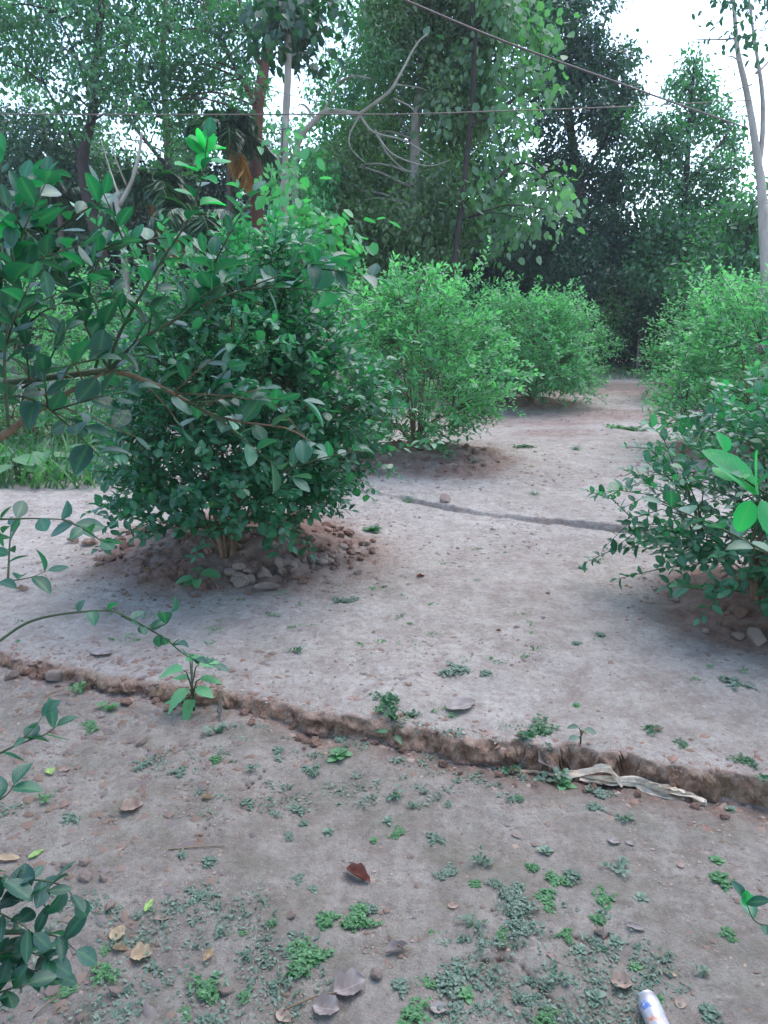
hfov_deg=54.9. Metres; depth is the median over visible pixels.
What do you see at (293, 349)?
lime bush
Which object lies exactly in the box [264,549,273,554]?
soil clod
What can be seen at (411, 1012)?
weed
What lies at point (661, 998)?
weed
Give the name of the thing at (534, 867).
weed
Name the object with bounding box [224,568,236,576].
stone
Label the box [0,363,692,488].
grass
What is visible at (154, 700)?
soil clod
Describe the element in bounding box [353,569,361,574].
stone
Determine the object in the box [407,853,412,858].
stone
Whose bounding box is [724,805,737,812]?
weed
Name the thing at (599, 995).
weed
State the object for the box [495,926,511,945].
weed
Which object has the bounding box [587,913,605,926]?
weed
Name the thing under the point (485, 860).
weed
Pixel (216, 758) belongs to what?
weed
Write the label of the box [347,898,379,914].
weed
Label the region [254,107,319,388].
shrub
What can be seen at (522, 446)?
weed
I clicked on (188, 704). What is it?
leafy weed
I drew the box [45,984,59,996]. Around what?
stone
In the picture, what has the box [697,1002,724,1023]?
weed
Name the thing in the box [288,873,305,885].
weed
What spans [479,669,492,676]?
weed
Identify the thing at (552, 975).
weed
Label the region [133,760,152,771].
weed
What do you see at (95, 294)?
lime bush
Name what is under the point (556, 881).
weed
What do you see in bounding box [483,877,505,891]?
weed
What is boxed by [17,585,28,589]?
dry leaf
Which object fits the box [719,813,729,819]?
soil clod
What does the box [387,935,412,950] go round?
twig
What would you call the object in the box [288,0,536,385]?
tree
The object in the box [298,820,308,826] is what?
weed
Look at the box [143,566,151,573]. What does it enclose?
soil clod
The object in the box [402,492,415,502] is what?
weed
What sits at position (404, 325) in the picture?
lime bush
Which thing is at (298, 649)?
weed
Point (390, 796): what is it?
weed
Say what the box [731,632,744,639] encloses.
stone
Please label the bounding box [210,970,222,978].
weed
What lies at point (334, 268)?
shrub
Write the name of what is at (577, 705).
weed
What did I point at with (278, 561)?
stone
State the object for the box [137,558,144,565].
soil clod
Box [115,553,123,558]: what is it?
soil clod
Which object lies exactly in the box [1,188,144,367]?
shrub
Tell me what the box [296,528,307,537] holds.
soil clod
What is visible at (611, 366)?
weed
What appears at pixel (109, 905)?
stone
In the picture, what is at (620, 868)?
weed
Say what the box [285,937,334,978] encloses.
weed
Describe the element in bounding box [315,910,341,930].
weed
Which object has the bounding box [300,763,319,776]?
weed
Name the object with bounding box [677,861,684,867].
dry leaf
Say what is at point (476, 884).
weed
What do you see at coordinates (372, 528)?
weed
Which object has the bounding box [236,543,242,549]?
soil clod
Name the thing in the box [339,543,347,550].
stone
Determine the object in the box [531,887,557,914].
weed
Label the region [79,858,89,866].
stone
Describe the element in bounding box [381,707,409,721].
weed
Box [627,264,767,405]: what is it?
lime bush
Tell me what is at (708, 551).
lime bush
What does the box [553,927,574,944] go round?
weed
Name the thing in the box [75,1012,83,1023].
stone
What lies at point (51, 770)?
dry leaf
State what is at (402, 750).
soil clod
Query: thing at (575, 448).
weed
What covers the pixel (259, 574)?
stone
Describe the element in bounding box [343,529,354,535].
soil clod
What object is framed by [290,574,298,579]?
soil clod
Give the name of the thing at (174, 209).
palm
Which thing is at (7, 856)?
dry leaf
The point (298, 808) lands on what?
weed
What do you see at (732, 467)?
lime tree
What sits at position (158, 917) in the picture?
dry leaf
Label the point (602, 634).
weed
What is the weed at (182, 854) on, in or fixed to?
on the ground at (626, 696)
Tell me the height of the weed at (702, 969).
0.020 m
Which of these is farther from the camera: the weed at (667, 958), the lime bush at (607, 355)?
the lime bush at (607, 355)
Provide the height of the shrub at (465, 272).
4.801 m
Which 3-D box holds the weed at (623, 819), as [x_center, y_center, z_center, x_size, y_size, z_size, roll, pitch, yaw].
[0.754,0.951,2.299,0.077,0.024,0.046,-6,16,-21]
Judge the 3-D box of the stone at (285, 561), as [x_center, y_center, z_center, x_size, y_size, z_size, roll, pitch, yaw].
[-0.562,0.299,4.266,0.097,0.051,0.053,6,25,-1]
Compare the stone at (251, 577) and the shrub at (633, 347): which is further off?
the shrub at (633, 347)
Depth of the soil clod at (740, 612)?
3.52 m
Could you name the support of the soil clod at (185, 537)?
on the ground at (626, 696)
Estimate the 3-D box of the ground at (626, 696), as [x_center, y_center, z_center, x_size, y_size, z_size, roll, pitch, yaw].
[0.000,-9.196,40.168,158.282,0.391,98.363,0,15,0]
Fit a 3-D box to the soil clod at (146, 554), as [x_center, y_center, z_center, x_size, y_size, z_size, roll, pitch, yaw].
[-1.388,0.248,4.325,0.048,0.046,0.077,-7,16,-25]
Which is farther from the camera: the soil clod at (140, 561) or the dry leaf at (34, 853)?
the soil clod at (140, 561)
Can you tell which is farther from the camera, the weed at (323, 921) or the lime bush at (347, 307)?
the lime bush at (347, 307)
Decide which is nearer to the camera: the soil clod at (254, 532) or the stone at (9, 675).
the stone at (9, 675)
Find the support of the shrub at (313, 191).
on the ground at (626, 696)
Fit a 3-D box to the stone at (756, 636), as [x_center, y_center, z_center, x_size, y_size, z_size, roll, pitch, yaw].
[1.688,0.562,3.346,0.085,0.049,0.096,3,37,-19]
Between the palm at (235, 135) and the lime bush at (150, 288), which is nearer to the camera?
the lime bush at (150, 288)
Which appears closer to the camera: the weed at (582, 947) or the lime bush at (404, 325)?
the weed at (582, 947)
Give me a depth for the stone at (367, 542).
4.76 m
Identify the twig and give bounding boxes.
[33,993,61,1017]
[168,845,224,849]
[284,992,336,1010]
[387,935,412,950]
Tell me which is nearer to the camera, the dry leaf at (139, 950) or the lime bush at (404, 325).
the dry leaf at (139, 950)
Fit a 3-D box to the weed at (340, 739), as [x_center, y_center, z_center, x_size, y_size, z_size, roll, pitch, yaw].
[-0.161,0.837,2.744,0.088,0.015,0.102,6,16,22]
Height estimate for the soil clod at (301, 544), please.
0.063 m
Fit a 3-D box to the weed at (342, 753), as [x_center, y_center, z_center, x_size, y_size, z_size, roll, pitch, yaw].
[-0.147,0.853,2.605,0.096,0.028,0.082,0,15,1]
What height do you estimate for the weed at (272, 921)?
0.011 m
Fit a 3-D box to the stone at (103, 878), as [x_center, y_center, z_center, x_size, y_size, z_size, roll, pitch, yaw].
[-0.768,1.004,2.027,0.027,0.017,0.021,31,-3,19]
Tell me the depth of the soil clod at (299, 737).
2.71 m
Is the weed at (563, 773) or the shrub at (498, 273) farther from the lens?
the shrub at (498, 273)
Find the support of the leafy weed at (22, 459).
on the ground at (626, 696)
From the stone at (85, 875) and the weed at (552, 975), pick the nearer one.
the weed at (552, 975)
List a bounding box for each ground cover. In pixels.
[0,708,690,1023]
[14,546,756,718]
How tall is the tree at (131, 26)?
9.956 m
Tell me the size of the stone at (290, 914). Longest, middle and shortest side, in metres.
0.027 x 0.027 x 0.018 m
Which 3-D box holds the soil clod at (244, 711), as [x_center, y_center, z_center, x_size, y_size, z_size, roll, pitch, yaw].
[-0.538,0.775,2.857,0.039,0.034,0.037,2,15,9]
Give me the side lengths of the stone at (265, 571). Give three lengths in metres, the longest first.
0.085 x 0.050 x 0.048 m
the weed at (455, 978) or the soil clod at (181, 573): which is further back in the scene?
the soil clod at (181, 573)
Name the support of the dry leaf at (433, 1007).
on the ground at (626, 696)
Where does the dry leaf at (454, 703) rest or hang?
on the ground at (626, 696)
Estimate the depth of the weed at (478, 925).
1.88 m
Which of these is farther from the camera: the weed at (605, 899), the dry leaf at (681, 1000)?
the weed at (605, 899)
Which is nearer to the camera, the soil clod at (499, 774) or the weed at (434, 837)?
the weed at (434, 837)
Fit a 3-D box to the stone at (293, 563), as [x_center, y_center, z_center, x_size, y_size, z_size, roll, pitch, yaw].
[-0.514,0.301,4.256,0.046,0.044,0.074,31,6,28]
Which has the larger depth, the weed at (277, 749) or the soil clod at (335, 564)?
the soil clod at (335, 564)
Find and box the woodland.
[0,131,757,357]
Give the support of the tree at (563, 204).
on the ground at (626, 696)
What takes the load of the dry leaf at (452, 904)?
on the ground at (626, 696)
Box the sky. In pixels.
[0,0,767,317]
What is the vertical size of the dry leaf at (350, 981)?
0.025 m
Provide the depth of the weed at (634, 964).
1.77 m
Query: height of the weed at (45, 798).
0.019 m
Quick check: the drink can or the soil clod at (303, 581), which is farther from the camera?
the soil clod at (303, 581)
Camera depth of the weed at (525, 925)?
1.86 m
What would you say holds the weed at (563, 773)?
on the ground at (626, 696)
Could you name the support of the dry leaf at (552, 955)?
on the ground at (626, 696)
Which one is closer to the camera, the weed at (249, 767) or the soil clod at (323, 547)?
the weed at (249, 767)
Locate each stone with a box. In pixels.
[4,670,19,679]
[45,669,62,680]
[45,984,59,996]
[61,860,70,866]
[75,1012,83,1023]
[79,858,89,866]
[79,869,92,882]
[92,907,99,913]
[99,874,107,882]
[104,900,115,910]
[108,986,122,996]
[135,735,147,746]
[218,986,232,995]
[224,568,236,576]
[232,563,245,571]
[232,572,243,576]
[233,578,245,588]
[242,568,250,572]
[247,574,255,583]
[256,570,263,577]
[261,567,269,577]
[274,557,284,567]
[278,567,285,573]
[283,559,291,566]
[286,909,295,918]
[290,560,298,566]
[316,558,327,564]
[318,553,327,557]
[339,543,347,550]
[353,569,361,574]
[364,539,370,545]
[370,967,382,979]
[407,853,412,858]
[439,493,450,502]
[594,927,603,935]
[701,628,708,632]
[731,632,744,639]
[747,627,766,645]
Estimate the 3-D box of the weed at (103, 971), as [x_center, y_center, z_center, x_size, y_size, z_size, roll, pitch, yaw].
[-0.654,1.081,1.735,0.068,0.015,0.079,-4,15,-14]
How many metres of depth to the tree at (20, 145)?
17.22 m
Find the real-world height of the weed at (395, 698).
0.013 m
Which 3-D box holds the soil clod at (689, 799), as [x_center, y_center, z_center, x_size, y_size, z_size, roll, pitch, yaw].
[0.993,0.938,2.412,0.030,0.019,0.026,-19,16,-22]
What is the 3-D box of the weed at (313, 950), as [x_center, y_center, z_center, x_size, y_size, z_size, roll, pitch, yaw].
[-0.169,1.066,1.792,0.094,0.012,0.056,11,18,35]
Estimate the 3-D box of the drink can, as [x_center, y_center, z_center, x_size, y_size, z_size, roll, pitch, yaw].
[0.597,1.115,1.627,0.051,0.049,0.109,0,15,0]
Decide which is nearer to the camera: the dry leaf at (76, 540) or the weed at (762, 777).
the weed at (762, 777)
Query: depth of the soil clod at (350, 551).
4.57 m
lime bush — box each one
[0,257,137,450]
[23,263,154,393]
[59,247,262,413]
[64,180,444,562]
[213,246,392,411]
[302,235,544,457]
[335,256,468,401]
[375,248,487,384]
[416,268,549,396]
[451,271,610,407]
[507,276,627,383]
[579,303,767,625]
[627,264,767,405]
[635,254,767,460]
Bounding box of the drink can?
[637,990,669,1023]
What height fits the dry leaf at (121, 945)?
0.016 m
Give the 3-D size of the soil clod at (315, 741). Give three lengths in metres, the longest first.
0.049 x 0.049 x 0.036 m
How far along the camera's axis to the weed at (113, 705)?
2.89 m
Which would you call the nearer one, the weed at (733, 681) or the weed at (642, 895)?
the weed at (642, 895)
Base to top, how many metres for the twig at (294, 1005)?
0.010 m
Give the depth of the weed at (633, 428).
9.52 m
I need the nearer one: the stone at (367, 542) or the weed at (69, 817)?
the weed at (69, 817)
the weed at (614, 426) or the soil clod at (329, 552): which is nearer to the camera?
the soil clod at (329, 552)
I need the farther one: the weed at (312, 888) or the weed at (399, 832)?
the weed at (399, 832)
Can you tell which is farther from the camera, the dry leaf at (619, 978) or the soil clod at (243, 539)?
the soil clod at (243, 539)
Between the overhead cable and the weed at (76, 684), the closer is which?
the weed at (76, 684)
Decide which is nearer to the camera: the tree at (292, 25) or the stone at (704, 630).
the stone at (704, 630)
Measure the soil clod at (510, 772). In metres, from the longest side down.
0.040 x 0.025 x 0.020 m
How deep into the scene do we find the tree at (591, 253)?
18.53 m
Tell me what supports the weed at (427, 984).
on the ground at (626, 696)
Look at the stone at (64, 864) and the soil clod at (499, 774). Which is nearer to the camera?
the stone at (64, 864)
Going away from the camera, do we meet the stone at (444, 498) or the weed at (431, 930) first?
the weed at (431, 930)
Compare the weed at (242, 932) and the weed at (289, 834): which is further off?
the weed at (289, 834)
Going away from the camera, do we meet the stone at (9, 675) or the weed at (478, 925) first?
the weed at (478, 925)
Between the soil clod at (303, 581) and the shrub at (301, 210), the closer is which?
the soil clod at (303, 581)
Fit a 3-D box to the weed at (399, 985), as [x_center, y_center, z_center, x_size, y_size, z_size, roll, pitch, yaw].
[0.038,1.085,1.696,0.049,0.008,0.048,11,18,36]
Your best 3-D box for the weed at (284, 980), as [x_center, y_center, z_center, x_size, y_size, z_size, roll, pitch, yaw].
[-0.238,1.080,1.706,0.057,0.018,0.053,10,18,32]
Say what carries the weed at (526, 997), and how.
on the ground at (626, 696)
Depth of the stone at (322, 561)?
4.32 m
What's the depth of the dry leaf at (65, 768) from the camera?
2.52 m
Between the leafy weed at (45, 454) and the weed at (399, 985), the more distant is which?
the leafy weed at (45, 454)
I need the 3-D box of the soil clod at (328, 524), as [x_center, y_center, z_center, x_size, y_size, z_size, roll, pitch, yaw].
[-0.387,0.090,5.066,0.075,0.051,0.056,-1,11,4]
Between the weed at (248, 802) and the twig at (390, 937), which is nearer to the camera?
the twig at (390, 937)
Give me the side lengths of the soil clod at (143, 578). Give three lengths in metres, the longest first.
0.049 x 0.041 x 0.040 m
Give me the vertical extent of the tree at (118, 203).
4.646 m
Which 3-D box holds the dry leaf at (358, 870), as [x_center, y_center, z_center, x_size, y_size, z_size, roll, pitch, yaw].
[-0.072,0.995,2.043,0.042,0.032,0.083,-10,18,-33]
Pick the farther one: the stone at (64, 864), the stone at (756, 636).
the stone at (756, 636)
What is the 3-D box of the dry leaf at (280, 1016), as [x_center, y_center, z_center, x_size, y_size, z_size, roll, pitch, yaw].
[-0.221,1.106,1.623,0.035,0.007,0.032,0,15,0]
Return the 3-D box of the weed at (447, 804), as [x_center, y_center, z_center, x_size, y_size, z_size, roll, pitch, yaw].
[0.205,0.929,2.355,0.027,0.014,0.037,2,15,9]
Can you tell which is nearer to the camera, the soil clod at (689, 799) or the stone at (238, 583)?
the soil clod at (689, 799)
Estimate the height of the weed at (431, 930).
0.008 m
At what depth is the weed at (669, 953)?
1.80 m
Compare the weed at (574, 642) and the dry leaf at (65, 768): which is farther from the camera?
the weed at (574, 642)
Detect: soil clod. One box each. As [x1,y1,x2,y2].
[28,673,37,679]
[36,673,44,680]
[82,683,91,690]
[98,556,106,561]
[105,555,116,562]
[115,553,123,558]
[117,535,125,540]
[119,543,126,549]
[120,698,132,705]
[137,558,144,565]
[140,575,147,581]
[142,551,150,556]
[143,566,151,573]
[151,697,159,704]
[178,570,184,576]
[181,534,189,540]
[198,582,206,590]
[203,548,212,554]
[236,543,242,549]
[238,536,245,542]
[239,708,249,715]
[248,720,255,725]
[250,526,260,535]
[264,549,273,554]
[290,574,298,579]
[295,734,303,741]
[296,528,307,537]
[296,539,306,547]
[299,579,307,583]
[301,737,309,744]
[304,534,315,542]
[310,736,320,746]
[318,543,329,550]
[322,521,332,527]
[325,550,334,555]
[331,561,339,566]
[337,533,344,537]
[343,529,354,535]
[344,540,352,546]
[347,549,355,554]
[371,740,378,745]
[398,747,404,752]
[438,759,447,768]
[494,771,502,777]
[509,765,515,774]
[590,783,596,790]
[633,789,640,797]
[684,796,692,802]
[690,802,700,809]
[711,602,726,609]
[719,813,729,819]
[733,606,748,617]
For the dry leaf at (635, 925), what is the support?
on the ground at (626, 696)
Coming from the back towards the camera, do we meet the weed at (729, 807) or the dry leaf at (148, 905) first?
the weed at (729, 807)
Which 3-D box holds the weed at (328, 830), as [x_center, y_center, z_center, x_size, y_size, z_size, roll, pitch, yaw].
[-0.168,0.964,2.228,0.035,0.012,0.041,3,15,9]
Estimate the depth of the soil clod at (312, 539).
4.57 m
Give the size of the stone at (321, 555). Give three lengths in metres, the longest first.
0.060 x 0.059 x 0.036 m
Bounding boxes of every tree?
[0,0,180,375]
[0,0,362,343]
[0,97,121,361]
[0,116,389,1008]
[101,132,146,351]
[125,0,278,371]
[231,0,373,389]
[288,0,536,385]
[292,0,449,380]
[304,0,580,356]
[410,0,587,390]
[491,0,668,367]
[575,278,640,364]
[609,41,756,363]
[622,297,641,370]
[640,432,767,934]
[650,176,767,362]
[686,0,767,402]
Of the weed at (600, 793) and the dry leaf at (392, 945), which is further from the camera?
the weed at (600, 793)
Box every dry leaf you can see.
[0,853,19,859]
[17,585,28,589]
[28,849,43,857]
[45,767,54,773]
[59,766,69,770]
[66,538,78,542]
[81,537,97,543]
[90,647,110,654]
[108,687,122,691]
[109,925,124,940]
[112,941,128,949]
[120,797,143,810]
[130,942,152,959]
[144,899,152,910]
[154,914,169,919]
[201,793,212,797]
[203,948,213,960]
[214,700,222,720]
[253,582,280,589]
[276,1008,290,1021]
[312,989,339,1014]
[333,967,365,995]
[346,863,369,881]
[385,939,406,952]
[430,1001,447,1012]
[446,696,474,709]
[448,901,458,907]
[538,749,552,766]
[547,952,560,962]
[607,837,620,842]
[610,970,632,987]
[626,922,645,929]
[675,997,685,1007]
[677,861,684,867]
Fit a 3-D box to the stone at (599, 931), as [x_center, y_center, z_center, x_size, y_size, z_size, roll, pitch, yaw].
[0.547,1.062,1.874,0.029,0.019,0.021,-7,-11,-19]
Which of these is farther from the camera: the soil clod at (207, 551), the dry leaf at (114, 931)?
the soil clod at (207, 551)
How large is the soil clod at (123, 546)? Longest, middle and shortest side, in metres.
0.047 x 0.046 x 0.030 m
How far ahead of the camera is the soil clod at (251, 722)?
2.77 m
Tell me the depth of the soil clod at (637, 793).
2.42 m
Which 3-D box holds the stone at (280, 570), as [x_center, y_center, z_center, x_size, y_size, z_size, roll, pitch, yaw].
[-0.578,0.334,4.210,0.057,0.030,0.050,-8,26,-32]
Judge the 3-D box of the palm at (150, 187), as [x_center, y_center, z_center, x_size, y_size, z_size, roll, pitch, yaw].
[-4.584,-4.406,14.279,2.096,4.292,1.740,0,15,0]
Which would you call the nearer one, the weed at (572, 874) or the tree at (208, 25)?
the weed at (572, 874)
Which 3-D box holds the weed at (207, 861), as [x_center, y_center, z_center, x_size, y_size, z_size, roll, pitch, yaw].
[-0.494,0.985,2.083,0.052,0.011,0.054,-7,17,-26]
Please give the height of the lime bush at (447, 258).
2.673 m
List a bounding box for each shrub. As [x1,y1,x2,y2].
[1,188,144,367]
[89,149,274,352]
[233,147,400,423]
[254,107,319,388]
[275,156,389,341]
[289,142,346,314]
[403,218,523,327]
[466,217,623,363]
[576,256,680,370]
[607,210,743,371]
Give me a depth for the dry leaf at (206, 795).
2.36 m
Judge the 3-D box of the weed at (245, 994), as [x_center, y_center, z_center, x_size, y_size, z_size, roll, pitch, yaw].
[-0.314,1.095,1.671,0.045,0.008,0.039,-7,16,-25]
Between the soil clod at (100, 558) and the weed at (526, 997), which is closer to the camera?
the weed at (526, 997)
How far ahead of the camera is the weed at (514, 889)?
1.98 m
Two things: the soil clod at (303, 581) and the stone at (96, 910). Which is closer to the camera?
the stone at (96, 910)
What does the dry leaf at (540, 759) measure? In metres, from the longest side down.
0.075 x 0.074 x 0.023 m
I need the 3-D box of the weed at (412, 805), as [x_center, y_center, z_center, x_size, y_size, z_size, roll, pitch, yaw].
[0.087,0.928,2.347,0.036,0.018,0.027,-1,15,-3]
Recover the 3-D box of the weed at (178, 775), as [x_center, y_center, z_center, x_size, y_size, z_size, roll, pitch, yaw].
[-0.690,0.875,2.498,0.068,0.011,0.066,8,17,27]
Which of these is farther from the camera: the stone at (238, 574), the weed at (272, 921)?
the stone at (238, 574)
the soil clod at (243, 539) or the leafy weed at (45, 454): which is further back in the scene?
the leafy weed at (45, 454)
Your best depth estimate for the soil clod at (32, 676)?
3.14 m
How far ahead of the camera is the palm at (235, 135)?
15.38 m
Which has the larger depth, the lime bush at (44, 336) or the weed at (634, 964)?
the lime bush at (44, 336)
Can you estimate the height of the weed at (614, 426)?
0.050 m
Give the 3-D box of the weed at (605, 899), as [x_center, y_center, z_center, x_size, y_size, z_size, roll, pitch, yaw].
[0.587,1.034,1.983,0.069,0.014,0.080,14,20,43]
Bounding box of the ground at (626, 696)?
[0,330,767,1023]
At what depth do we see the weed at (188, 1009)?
1.64 m
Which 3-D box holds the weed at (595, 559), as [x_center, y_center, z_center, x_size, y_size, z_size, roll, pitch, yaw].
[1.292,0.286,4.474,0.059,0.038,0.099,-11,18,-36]
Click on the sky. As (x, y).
(663, 23)
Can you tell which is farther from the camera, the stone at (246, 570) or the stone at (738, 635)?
the stone at (246, 570)
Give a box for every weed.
[0,452,46,483]
[17,448,70,475]
[35,789,58,802]
[43,985,78,1002]
[62,812,81,824]
[64,444,105,462]
[64,681,88,693]
[77,720,98,733]
[90,962,119,986]
[95,700,118,710]
[99,943,110,956]
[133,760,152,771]
[157,654,222,719]
[166,766,187,778]
[176,848,186,857]
[177,1006,191,1021]
[184,888,211,905]
[188,970,219,1005]
[201,722,227,735]
[201,855,218,868]
[208,755,223,765]
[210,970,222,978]
[234,928,247,936]
[235,986,252,1005]
[239,797,255,809]
[246,764,259,770]
[266,918,277,927]
[269,966,292,987]
[272,746,285,755]
[283,831,292,840]
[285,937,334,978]
[287,646,303,652]
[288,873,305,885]
[290,803,306,816]
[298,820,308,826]
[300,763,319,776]
[304,936,333,964]
[308,885,317,893]
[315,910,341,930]
[323,827,333,836]
[328,746,352,761]
[330,734,351,743]
[332,595,359,602]
[339,902,382,931]
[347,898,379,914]
[362,525,382,531]
[368,689,399,706]
[370,837,376,842]
[373,693,396,712]
[375,716,402,744]
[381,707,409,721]
[382,815,392,824]
[386,784,406,800]
[387,824,405,838]
[391,976,411,998]
[396,996,432,1023]
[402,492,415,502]
[402,709,421,717]
[406,801,416,808]
[413,971,436,988]
[426,831,445,844]
[429,929,447,946]
[432,862,457,879]
[436,962,478,1006]
[439,660,471,676]
[444,800,452,806]
[456,910,488,935]
[458,985,474,1004]
[467,845,493,867]
[469,878,481,887]
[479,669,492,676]
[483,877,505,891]
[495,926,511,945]
[498,764,520,774]
[498,881,534,903]
[506,894,539,918]
[506,918,544,938]
[511,444,533,448]
[511,985,542,1006]
[514,794,523,800]
[518,724,533,738]
[523,862,539,872]
[527,713,560,736]
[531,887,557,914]
[532,1006,560,1023]
[533,764,572,781]
[536,845,553,854]
[542,957,572,985]
[544,870,572,887]
[551,775,576,790]
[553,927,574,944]
[563,869,582,883]
[567,724,595,743]
[569,942,586,955]
[571,445,583,450]
[571,702,580,707]
[572,640,582,645]
[585,988,605,1008]
[586,782,617,799]
[586,800,607,811]
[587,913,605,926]
[589,556,603,563]
[590,884,617,910]
[594,631,606,636]
[597,358,622,372]
[599,855,630,876]
[606,424,630,428]
[607,934,624,950]
[614,810,635,822]
[615,356,647,371]
[627,426,646,431]
[629,960,642,972]
[632,891,648,903]
[640,724,663,735]
[656,994,664,1003]
[660,954,672,962]
[664,949,674,957]
[672,737,687,749]
[692,963,710,976]
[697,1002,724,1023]
[708,870,734,893]
[709,855,725,863]
[718,675,757,689]
[718,926,735,937]
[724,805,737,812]
[726,752,757,769]
[728,935,739,942]
[754,773,767,781]
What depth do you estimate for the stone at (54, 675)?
3.11 m
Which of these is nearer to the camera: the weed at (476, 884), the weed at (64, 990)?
the weed at (64, 990)
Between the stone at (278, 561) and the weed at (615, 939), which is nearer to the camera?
the weed at (615, 939)
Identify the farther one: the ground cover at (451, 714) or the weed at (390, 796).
the ground cover at (451, 714)
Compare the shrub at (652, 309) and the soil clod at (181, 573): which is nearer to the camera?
the soil clod at (181, 573)
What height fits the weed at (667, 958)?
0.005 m
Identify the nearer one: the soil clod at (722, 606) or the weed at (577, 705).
the weed at (577, 705)
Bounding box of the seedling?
[176,567,220,588]
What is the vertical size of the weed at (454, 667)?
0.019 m
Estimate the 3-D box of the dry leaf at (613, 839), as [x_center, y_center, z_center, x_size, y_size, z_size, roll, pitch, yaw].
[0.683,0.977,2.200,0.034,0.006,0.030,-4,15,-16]
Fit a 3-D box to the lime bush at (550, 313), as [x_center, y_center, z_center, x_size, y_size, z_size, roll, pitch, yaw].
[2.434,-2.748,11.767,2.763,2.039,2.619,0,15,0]
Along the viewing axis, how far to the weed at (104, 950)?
1.80 m
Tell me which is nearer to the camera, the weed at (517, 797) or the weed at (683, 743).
the weed at (517, 797)
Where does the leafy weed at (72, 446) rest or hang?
on the ground at (626, 696)
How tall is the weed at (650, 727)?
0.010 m
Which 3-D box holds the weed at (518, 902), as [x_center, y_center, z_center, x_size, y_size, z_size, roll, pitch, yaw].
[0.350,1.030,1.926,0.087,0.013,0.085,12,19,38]
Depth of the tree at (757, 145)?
10.46 m
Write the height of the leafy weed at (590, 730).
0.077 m
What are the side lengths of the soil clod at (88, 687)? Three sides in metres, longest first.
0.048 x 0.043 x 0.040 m
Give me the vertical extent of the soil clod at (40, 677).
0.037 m
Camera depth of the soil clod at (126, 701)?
2.91 m
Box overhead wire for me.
[0,100,750,114]
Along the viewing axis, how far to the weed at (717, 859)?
2.12 m
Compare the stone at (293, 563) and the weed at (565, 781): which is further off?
the stone at (293, 563)
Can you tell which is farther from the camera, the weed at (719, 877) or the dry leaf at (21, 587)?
the dry leaf at (21, 587)
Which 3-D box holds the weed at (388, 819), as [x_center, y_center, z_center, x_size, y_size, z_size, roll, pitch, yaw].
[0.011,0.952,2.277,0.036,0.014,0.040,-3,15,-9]
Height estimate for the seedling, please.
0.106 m
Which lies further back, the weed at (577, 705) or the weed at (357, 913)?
the weed at (577, 705)
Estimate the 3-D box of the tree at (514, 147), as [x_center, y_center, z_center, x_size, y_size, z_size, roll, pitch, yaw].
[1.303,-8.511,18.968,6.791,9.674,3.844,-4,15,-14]
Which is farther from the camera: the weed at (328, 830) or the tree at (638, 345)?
the tree at (638, 345)
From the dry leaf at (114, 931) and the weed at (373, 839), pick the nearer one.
the dry leaf at (114, 931)
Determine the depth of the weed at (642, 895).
1.98 m
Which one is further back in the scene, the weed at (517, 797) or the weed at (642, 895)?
the weed at (517, 797)
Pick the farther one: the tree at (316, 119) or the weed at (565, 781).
the tree at (316, 119)
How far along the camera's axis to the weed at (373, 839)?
2.20 m
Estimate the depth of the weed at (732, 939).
1.84 m
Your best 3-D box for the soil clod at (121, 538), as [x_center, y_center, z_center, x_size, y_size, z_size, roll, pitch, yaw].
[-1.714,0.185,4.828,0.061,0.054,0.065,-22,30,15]
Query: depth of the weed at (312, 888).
2.00 m
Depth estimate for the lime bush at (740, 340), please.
7.55 m
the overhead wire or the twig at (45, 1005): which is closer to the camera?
the twig at (45, 1005)
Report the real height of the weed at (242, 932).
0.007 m
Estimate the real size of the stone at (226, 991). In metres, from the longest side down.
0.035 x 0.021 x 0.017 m
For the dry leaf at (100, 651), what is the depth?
3.25 m
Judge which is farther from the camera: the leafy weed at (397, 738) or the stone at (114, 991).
the leafy weed at (397, 738)
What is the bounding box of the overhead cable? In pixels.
[403,0,747,128]
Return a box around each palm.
[6,181,102,362]
[93,165,197,368]
[147,194,257,396]
[183,101,279,318]
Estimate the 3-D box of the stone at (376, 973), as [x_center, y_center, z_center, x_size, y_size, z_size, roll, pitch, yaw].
[-0.017,1.075,1.723,0.030,0.021,0.037,21,1,-14]
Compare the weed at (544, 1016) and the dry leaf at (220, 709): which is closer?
the weed at (544, 1016)
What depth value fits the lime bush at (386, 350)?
12.30 m
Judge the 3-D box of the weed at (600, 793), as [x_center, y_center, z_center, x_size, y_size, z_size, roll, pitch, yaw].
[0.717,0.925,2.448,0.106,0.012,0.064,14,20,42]
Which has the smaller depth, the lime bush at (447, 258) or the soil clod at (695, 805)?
the soil clod at (695, 805)
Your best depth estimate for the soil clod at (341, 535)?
4.81 m
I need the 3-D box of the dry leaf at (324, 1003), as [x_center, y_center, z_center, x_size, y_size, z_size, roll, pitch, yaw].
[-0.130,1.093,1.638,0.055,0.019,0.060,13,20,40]
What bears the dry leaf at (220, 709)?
on the ground at (626, 696)
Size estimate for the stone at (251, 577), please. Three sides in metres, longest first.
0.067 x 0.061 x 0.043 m
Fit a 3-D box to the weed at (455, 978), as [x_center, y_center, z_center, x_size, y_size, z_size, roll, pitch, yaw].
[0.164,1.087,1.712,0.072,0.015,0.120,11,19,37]
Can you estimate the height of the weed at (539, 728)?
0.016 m
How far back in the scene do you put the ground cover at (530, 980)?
1.77 m
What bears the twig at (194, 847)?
on the ground at (626, 696)
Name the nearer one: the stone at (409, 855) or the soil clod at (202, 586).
the stone at (409, 855)

